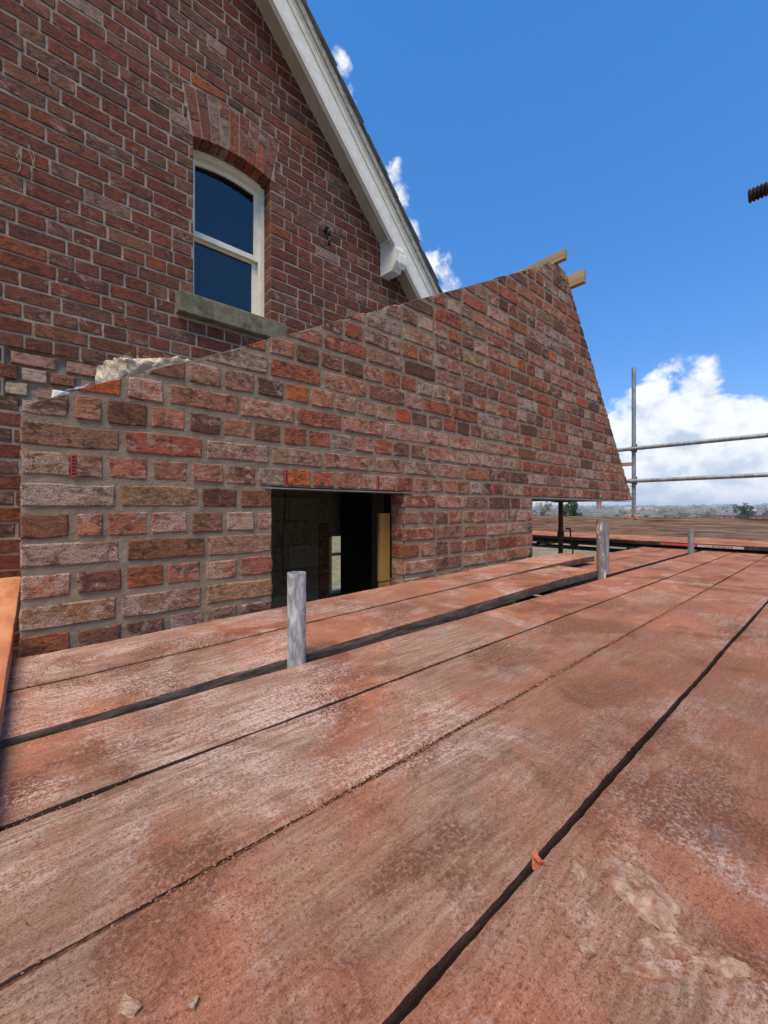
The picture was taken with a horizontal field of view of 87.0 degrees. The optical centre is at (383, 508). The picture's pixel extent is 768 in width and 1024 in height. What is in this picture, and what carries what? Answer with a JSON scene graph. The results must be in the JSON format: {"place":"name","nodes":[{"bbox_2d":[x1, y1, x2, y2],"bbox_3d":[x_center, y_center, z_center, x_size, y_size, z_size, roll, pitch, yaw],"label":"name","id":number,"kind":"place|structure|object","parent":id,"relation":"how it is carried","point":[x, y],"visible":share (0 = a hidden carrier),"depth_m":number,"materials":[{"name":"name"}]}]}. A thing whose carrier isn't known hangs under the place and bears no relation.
{"place":"outdoors","nodes":[
{"label":"outdoors","id":0,"kind":"place"},
{"bbox_2d":[307,0,767,506],"label":"sky","id":1,"kind":"structure","parent":0,"point":[629,138],"materials":[{"name":"blue"}]},
{"bbox_2d":[532,506,763,595],"bbox_3d":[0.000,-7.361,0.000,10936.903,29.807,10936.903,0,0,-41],"label":"ground","id":2,"kind":"structure","parent":0,"point":[540,551],"depth_m":32.18,"materials":[{"name":"beige soil"}]},
{"bbox_2d":[0,0,442,659],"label":"house","id":3,"kind":"structure","parent":2,"relation":"on","point":[198,178],"depth_m":2.60,"materials":[{"name":"brick"}]},
{"bbox_2d":[16,144,34,170],"bbox_3d":[-1.884,-1.843,2.131,0.076,0.164,0.002,0,0,-41],"label":"creeper root","id":4,"kind":"object","parent":3,"relation":"attached to","point":[31,157],"visible":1,"depth_m":2.14,"materials":[{"name":"plant"}]},
{"bbox_2d":[193,149,264,316],"bbox_3d":[-1.169,-1.957,2.990,0.647,1.220,0.120,0,0,-41],"label":"window","id":5,"kind":"structure","parent":3,"relation":"in","point":[229,210],"depth_m":2.99,"materials":[{"name":"white paint"}]},
{"bbox_2d":[323,225,330,245],"bbox_3d":[-0.471,-2.246,3.332,0.043,0.163,0.072,0,0,-41],"label":"cable stub","id":6,"kind":"object","parent":3,"relation":"attached to","point":[326,229],"visible":1,"depth_m":3.32,"materials":[{"name":"black plastic"}]},
{"bbox_2d":[271,487,517,623],"bbox_3d":[0.063,-0.042,3.434,4.600,3.584,1.939,0,0,-41],"label":"room","id":7,"kind":"object","parent":3,"relation":"in","point":[327,542],"visible":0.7,"depth_m":3.93,"materials":[{"name":"concrete"}]},
{"bbox_2d":[51,390,62,397],"bbox_3d":[-1.199,-0.362,1.502,0.050,0.125,0.120,0,0,-41],"label":"trim offcut","id":8,"kind":"object","parent":7,"relation":"on","point":[55,392],"depth_m":1.45,"materials":[{"name":"white paint"}]},
{"bbox_2d":[54,362,143,396],"bbox_3d":[-1.053,-0.430,1.470,0.260,0.212,0.340,0,0,-41],"label":"polythene sheet","id":9,"kind":"object","parent":7,"relation":"on","point":[67,391],"visible":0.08,"depth_m":1.35,"materials":[{"name":"white plastic"}]},
{"bbox_2d":[95,353,190,381],"bbox_3d":[-0.925,-0.508,1.578,0.328,0.136,0.276,4,14,37],"label":"insulation batt","id":10,"kind":"object","parent":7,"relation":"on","point":[107,370],"visible":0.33,"depth_m":1.45,"materials":[{"name":"fabric"}]},
{"bbox_2d":[329,536,340,594],"bbox_3d":[-0.438,0.568,4.204,0.385,0.585,0.080,0,0,-41],"label":"room window","id":11,"kind":"structure","parent":7,"relation":"in","point":[334,541],"depth_m":4.13,"materials":[{"name":"glass"}]},
{"bbox_2d":[535,501,554,515],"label":"bare tree","id":12,"kind":"object","parent":2,"relation":"on","point":[543,510],"visible":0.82,"depth_m":119.38,"materials":[{"name":"grey plant"}]},
{"bbox_2d":[554,502,571,552],"bbox_3d":[1.908,1.586,4.350,0.168,3.328,0.148,0,0,-41],"label":"steel prop","id":13,"kind":"object","parent":2,"relation":"on","point":[560,533],"visible":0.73,"depth_m":4.32,"materials":[{"name":"black metal"}]},
{"bbox_2d":[18,263,634,657],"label":"brick wall","id":14,"kind":"structure","parent":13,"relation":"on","point":[465,427],"depth_m":1.68,"materials":[{"name":"red brick"}]},
{"bbox_2d":[378,513,390,587],"bbox_3d":[0.001,0.321,2.114,0.070,0.598,0.026,0,0,-41],"label":"yellow board","id":15,"kind":"object","parent":14,"relation":"attached to","point":[384,548],"visible":0.68,"depth_m":2.10,"materials":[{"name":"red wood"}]},
{"bbox_2d":[384,495,390,577],"bbox_3d":[0.018,0.273,2.150,0.002,0.695,0.058,0,0,-41],"label":"cavity closer","id":16,"kind":"object","parent":14,"relation":"attached to","point":[387,503],"visible":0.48,"depth_m":2.13,"materials":[{"name":"black plastic"}]},
{"bbox_2d":[515,248,566,272],"bbox_3d":[0.948,-1.922,3.543,0.044,0.072,1.295,0,0,-41],"label":"rafter timber","id":17,"kind":"object","parent":14,"relation":"on","point":[558,257],"visible":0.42,"depth_m":3.11,"materials":[{"name":"beige wood"}]},
{"bbox_2d":[567,269,585,288],"bbox_3d":[1.154,-1.840,3.703,0.044,0.100,1.325,0,0,-41],"label":"rafter timber","id":18,"kind":"object","parent":14,"relation":"on","point":[577,279],"visible":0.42,"depth_m":3.23,"materials":[{"name":"beige wood"}]},
{"bbox_2d":[622,462,631,466],"bbox_3d":[3.030,-0.578,5.370,0.040,0.045,0.470,0,0,-41],"label":"batten offcut","id":19,"kind":"object","parent":14,"relation":"attached to","point":[627,464],"visible":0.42,"depth_m":5.22,"materials":[{"name":"beige wood"}]},
{"bbox_2d":[563,502,582,515],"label":"evergreen tree","id":20,"kind":"object","parent":2,"relation":"on","point":[571,509],"visible":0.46,"depth_m":74.75,"materials":[{"name":"green plant"}]},
{"bbox_2d":[577,509,604,512],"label":"house","id":21,"kind":"structure","parent":2,"relation":"on","point":[596,510],"depth_m":258.21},
{"bbox_2d":[596,502,601,508],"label":"mill chimney","id":22,"kind":"object","parent":2,"relation":"on","point":[598,505],"visible":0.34,"depth_m":298.59,"materials":[{"name":"red brick"}]},
{"bbox_2d":[630,367,636,514],"bbox_3d":[3.187,0.721,5.163,0.095,5.058,0.086,0,0,-41],"label":"standard tube","id":23,"kind":"object","parent":2,"relation":"on","point":[634,444],"visible":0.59,"depth_m":5.16,"materials":[{"name":"metal"}]},
{"bbox_2d":[617,433,767,451],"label":"guard rail","id":24,"kind":"object","parent":23,"relation":"attached to","point":[733,438],"depth_m":4.64,"materials":[{"name":"grey metal"}]},
{"bbox_2d":[627,472,767,482],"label":"guard rail","id":25,"kind":"object","parent":23,"relation":"attached to","point":[731,476],"depth_m":4.61,"materials":[{"name":"grey metal"}]},
{"bbox_2d":[532,503,767,517],"bbox_3d":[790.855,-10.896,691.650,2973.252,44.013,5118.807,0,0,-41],"label":"distant woodland","id":26,"kind":"object","parent":2,"relation":"on","point":[610,511],"visible":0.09,"depth_m":404.25,"materials":[{"name":"green plant"}]},
{"bbox_2d":[532,504,767,512],"bbox_3d":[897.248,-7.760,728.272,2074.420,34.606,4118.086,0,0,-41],"label":"distant town","id":27,"kind":"object","parent":2,"relation":"on","point":[638,509],"visible":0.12,"depth_m":687.03},
{"bbox_2d":[647,507,680,516],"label":"bare tree","id":28,"kind":"object","parent":2,"relation":"on","point":[662,510],"visible":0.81,"depth_m":209.84,"materials":[{"name":"grey plant"}]},
{"bbox_2d":[668,507,702,517],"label":"bare tree","id":29,"kind":"object","parent":2,"relation":"on","point":[685,512],"visible":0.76,"depth_m":189.81,"materials":[{"name":"grey plant"}]},
{"bbox_2d":[698,508,719,517],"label":"bare tree","id":30,"kind":"object","parent":2,"relation":"on","point":[707,514],"visible":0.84,"depth_m":169.56,"materials":[{"name":"grey plant"}]},
{"bbox_2d":[703,510,737,517],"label":"house","id":31,"kind":"structure","parent":2,"relation":"on","point":[726,514],"depth_m":187.05,"materials":[{"name":"brick"}]},
{"bbox_2d":[732,503,756,518],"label":"evergreen tree","id":32,"kind":"object","parent":2,"relation":"on","point":[743,509],"visible":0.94,"depth_m":149.56,"materials":[{"name":"green plant"}]},
{"bbox_2d":[742,508,767,518],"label":"house","id":33,"kind":"structure","parent":2,"relation":"on","point":[758,515],"depth_m":172.84,"materials":[{"name":"brick"}]},
{"bbox_2d":[762,511,767,518],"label":"house","id":34,"kind":"structure","parent":2,"relation":"on","point":[764,515],"depth_m":167.15,"materials":[{"name":"brick"}]},
{"bbox_3d":[1.522,-0.357,1.298,5.800,0.072,0.079,0,0,-41],"label":"guard rail","id":35,"kind":"object","parent":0,"visible":0},
{"bbox_2d":[748,181,767,203],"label":"coupler bolt","id":36,"kind":"object","parent":35,"relation":"attached to","point":[758,192],"visible":1,"depth_m":0.45,"materials":[{"name":"metal"}]},
{"bbox_3d":[0.757,0.470,1.950,6.100,0.048,0.048,0,0,-41],"label":"ledger tube","id":37,"kind":"object","parent":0,"visible":0},
{"bbox_2d":[287,571,305,667],"bbox_3d":[-0.227,0.532,1.052,0.048,0.735,0.048,0,0,-41],"label":"tube stub","id":38,"kind":"object","parent":37,"relation":"attached to","point":[296,618],"visible":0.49,"depth_m":1.03,"materials":[{"name":"metal"}]},
{"bbox_2d":[513,595,538,602],"bbox_3d":[1.214,0.459,1.499,0.048,0.048,2.170,0,0,-41],"label":"transom tube","id":39,"kind":"object","parent":37,"relation":"on","point":[525,599],"depth_m":2.04,"materials":[{"name":"grey metal"}]},
{"bbox_2d":[596,520,605,579],"bbox_3d":[1.255,0.481,2.341,0.048,0.838,0.048,0,0,-41],"label":"tube stub","id":40,"kind":"object","parent":37,"relation":"attached to","point":[601,548],"visible":0.48,"depth_m":2.32,"materials":[{"name":"silver metal"}]},
{"bbox_2d":[606,523,608,573],"bbox_3d":[1.358,0.542,2.492,0.048,0.915,0.048,0,0,-41],"label":"tube stub","id":41,"kind":"object","parent":37,"relation":"attached to","point":[607,548],"visible":0.18,"depth_m":2.47,"materials":[{"name":"silver metal"}]},
{"bbox_2d":[537,548,698,594],"bbox_3d":[1.863,0.413,3.047,2.950,0.039,0.239,0,0,-41],"label":"scaffold board","id":42,"kind":"object","parent":37,"relation":"on","point":[616,567],"visible":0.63,"depth_m":2.99,"materials":[{"name":"red wood"}]},
{"bbox_2d":[532,534,767,550],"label":"scaffold board","id":43,"kind":"object","parent":42,"relation":"on","point":[614,540],"visible":0.59,"depth_m":4.25,"materials":[{"name":"red wood"}]},
{"bbox_2d":[532,538,767,553],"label":"ledger tube","id":44,"kind":"object","parent":43,"relation":"attached to","point":[613,544],"visible":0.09,"depth_m":4.28,"materials":[{"name":"metal"}]},
{"bbox_2d":[571,540,578,553],"bbox_3d":[2.266,0.460,4.832,0.079,0.200,0.080,0,0,-41],"label":"coupler","id":45,"kind":"object","parent":44,"relation":"attached to","point":[574,545],"visible":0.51,"depth_m":4.80,"materials":[{"name":"metal"}]},
{"bbox_2d":[532,543,625,551],"bbox_3d":[3.037,0.470,4.097,0.048,0.048,5.600,0,0,-41],"label":"ledger tube","id":46,"kind":"object","parent":45,"relation":"attached to","point":[586,548],"depth_m":4.88,"materials":[{"name":"grey metal"}]},
{"bbox_2d":[536,541,554,544],"bbox_3d":[2.366,0.425,5.395,1.250,0.048,0.048,0,0,-41],"label":"cross tube","id":47,"kind":"object","parent":46,"relation":"on","point":[541,543],"visible":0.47,"depth_m":5.03,"materials":[{"name":"grey metal"}]},
{"bbox_2d":[532,533,767,544],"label":"scaffold board","id":48,"kind":"object","parent":47,"relation":"on","point":[661,539],"visible":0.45,"depth_m":4.36,"materials":[{"name":"red wood"}]},
{"bbox_2d":[532,531,767,541],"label":"scaffold board","id":49,"kind":"object","parent":44,"relation":"on","point":[662,536],"visible":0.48,"depth_m":4.67,"materials":[{"name":"red wood"}]},
{"bbox_2d":[532,516,767,540],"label":"toe board","id":50,"kind":"object","parent":49,"relation":"on","point":[738,528],"visible":0.73,"depth_m":4.84,"materials":[{"name":"brown wood"}]},
{"bbox_2d":[625,514,642,518],"bbox_3d":[3.160,0.098,5.119,0.077,0.059,0.190,0,0,-41],"label":"mortar lump","id":51,"kind":"object","parent":50,"relation":"on","point":[638,516],"visible":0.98,"depth_m":5.08,"materials":[{"name":"beige concrete"}]},
{"bbox_2d":[688,529,693,554],"bbox_3d":[2.777,0.539,3.664,0.048,0.722,0.048,0,0,-41],"label":"tube stub","id":52,"kind":"object","parent":44,"relation":"attached to","point":[690,541],"visible":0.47,"depth_m":3.65,"materials":[{"name":"silver metal"}]},
{"bbox_2d":[655,542,767,550],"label":"edge strip","id":53,"kind":"object","parent":43,"relation":"attached to","point":[718,546],"visible":1,"depth_m":3.76,"materials":[{"name":"red wood"}]},
{"bbox_3d":[-0.899,0.459,-0.338,0.048,0.048,2.170,0,0,-41],"label":"transom tube","id":54,"kind":"object","parent":37,"relation":"on","visible":0},
{"bbox_2d":[0,566,596,748],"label":"scaffold board","id":55,"kind":"object","parent":54,"relation":"on","point":[182,676],"visible":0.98,"depth_m":1.04,"materials":[{"name":"brown wood"}]},
{"bbox_2d":[7,553,593,692],"bbox_3d":[-0.175,0.383,1.604,4.240,0.099,0.253,0,0,-41],"label":"scaffold board","id":56,"kind":"object","parent":54,"relation":"on","point":[173,641],"visible":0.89,"depth_m":1.29,"materials":[{"name":"brown wood"}]},
{"bbox_2d":[0,574,663,831],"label":"scaffold board","id":57,"kind":"object","parent":54,"relation":"on","point":[128,739],"visible":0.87,"depth_m":0.79,"materials":[{"name":"brown wood"}]},
{"bbox_2d":[0,577,20,737],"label":"scaffold board","id":58,"kind":"object","parent":57,"relation":"on","point":[10,590],"visible":0.91,"depth_m":1.23,"materials":[{"name":"orange wood"}]},
{"bbox_2d":[0,579,714,987],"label":"scaffold board","id":59,"kind":"object","parent":54,"relation":"on","point":[226,797],"visible":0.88,"depth_m":0.57,"materials":[{"name":"brown wood"}]},
{"bbox_2d":[0,585,767,1023],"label":"scaffold board","id":60,"kind":"object","parent":54,"relation":"on","point":[386,931],"visible":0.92,"depth_m":0.44,"materials":[{"name":"brown wood"}]},
{"bbox_2d":[116,992,141,1017],"bbox_3d":[-0.201,0.393,0.319,0.020,0.008,0.010,0,0,19],"label":"mortar chip","id":61,"kind":"object","parent":60,"relation":"on","point":[128,1006],"visible":1,"depth_m":0.32,"materials":[{"name":"beige concrete"}]},
{"bbox_2d":[186,994,199,1012],"bbox_3d":[-0.152,0.393,0.322,0.008,0.006,0.010,0,0,-3],"label":"mortar chip","id":62,"kind":"object","parent":60,"relation":"on","point":[193,1001],"visible":1,"depth_m":0.32,"materials":[{"name":"beige concrete"}]},
{"bbox_2d":[0,586,712,990],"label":"joint dust","id":63,"kind":"object","parent":60,"relation":"on","point":[288,826],"visible":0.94,"depth_m":0.48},
{"bbox_2d":[400,604,767,1023],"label":"scaffold board","id":64,"kind":"object","parent":54,"relation":"on","point":[509,965],"visible":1,"depth_m":0.41,"materials":[{"name":"brown wood"}]},
{"bbox_2d":[0,548,767,1023],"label":"brick crumbs","id":65,"kind":"object","parent":64,"relation":"on","point":[348,792],"visible":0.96,"depth_m":0.58,"materials":[{"name":"red brick"}]},
{"bbox_2d":[531,851,543,869],"bbox_3d":[0.171,0.396,0.454,0.012,0.014,0.014,0,0,-12],"label":"brick chip","id":66,"kind":"object","parent":64,"relation":"on","point":[537,861],"visible":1,"depth_m":0.45,"materials":[{"name":"brick"}]},
{"bbox_2d":[570,858,588,881],"bbox_3d":[0.213,0.392,0.443,0.019,0.006,0.030,0,0,15],"label":"mortar splat","id":67,"kind":"object","parent":64,"relation":"on","point":[578,870],"visible":1,"depth_m":0.44,"materials":[{"name":"beige concrete"}]},
{"bbox_2d":[576,937,596,960],"bbox_3d":[0.180,0.393,0.361,0.012,0.008,0.015,0,0,-25],"label":"mortar chip","id":68,"kind":"object","parent":64,"relation":"on","point":[584,947],"visible":1,"depth_m":0.36,"materials":[{"name":"beige concrete"}]},
{"bbox_2d":[595,854,682,933],"bbox_3d":[0.263,0.390,0.420,0.064,0.010,0.092,0,0,-17],"label":"mortar splat","id":69,"kind":"object","parent":64,"relation":"on","point":[646,897],"visible":1,"depth_m":0.41,"materials":[{"name":"beige concrete"}]},
{"bbox_2d":[614,954,675,982],"bbox_3d":[0.224,0.393,0.347,0.046,0.006,0.018,0,0,13],"label":"mortar splat","id":70,"kind":"object","parent":64,"relation":"on","point":[636,966],"visible":1,"depth_m":0.35,"materials":[{"name":"beige concrete"}]},
{"bbox_2d":[637,931,700,961],"bbox_3d":[0.256,0.392,0.366,0.055,0.008,0.025,0,0,7],"label":"mortar splat","id":71,"kind":"object","parent":64,"relation":"on","point":[666,945],"visible":1,"depth_m":0.36,"materials":[{"name":"beige concrete"}]},
{"bbox_2d":[687,951,762,980],"bbox_3d":[0.294,0.392,0.350,0.059,0.007,0.020,0,0,13],"label":"mortar splat","id":72,"kind":"object","parent":64,"relation":"on","point":[723,966],"visible":1,"depth_m":0.35,"materials":[{"name":"beige concrete"}]},
{"bbox_3d":[3.301,0.459,3.366,0.048,0.048,2.250,0,0,-41],"label":"transom tube","id":73,"kind":"object","parent":37,"relation":"on","visible":0},
{"bbox_2d":[568,547,667,567],"bbox_3d":[1.992,0.413,3.471,2.120,0.039,0.227,0,0,-41],"label":"scaffold board","id":74,"kind":"object","parent":73,"relation":"on","point":[626,554],"visible":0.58,"depth_m":3.59,"materials":[{"name":"red wood"}]},
{"bbox_2d":[621,550,733,578],"bbox_3d":[2.343,0.413,3.109,2.184,0.039,0.234,0,0,-41],"label":"scaffold board","id":75,"kind":"object","parent":73,"relation":"on","point":[664,569],"visible":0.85,"depth_m":2.83,"materials":[{"name":"red wood"}]},
{"bbox_2d":[667,552,767,584],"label":"scaffold board","id":76,"kind":"object","parent":73,"relation":"on","point":[715,572],"visible":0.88,"depth_m":2.69,"materials":[{"name":"red wood"}]},
{"bbox_2d":[716,556,767,589],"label":"scaffold board","id":77,"kind":"object","parent":73,"relation":"on","point":[757,572],"visible":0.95,"depth_m":2.30,"materials":[{"name":"red wood"}]},
{"bbox_3d":[3.022,0.425,4.641,1.250,0.048,0.048,0,0,-41],"label":"cross tube","id":78,"kind":"object","parent":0,"visible":0},
{"bbox_2d":[532,532,767,543],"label":"scaffold board","id":79,"kind":"object","parent":78,"relation":"on","point":[663,538],"visible":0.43,"depth_m":4.51,"materials":[{"name":"brown wood"}]}
]}

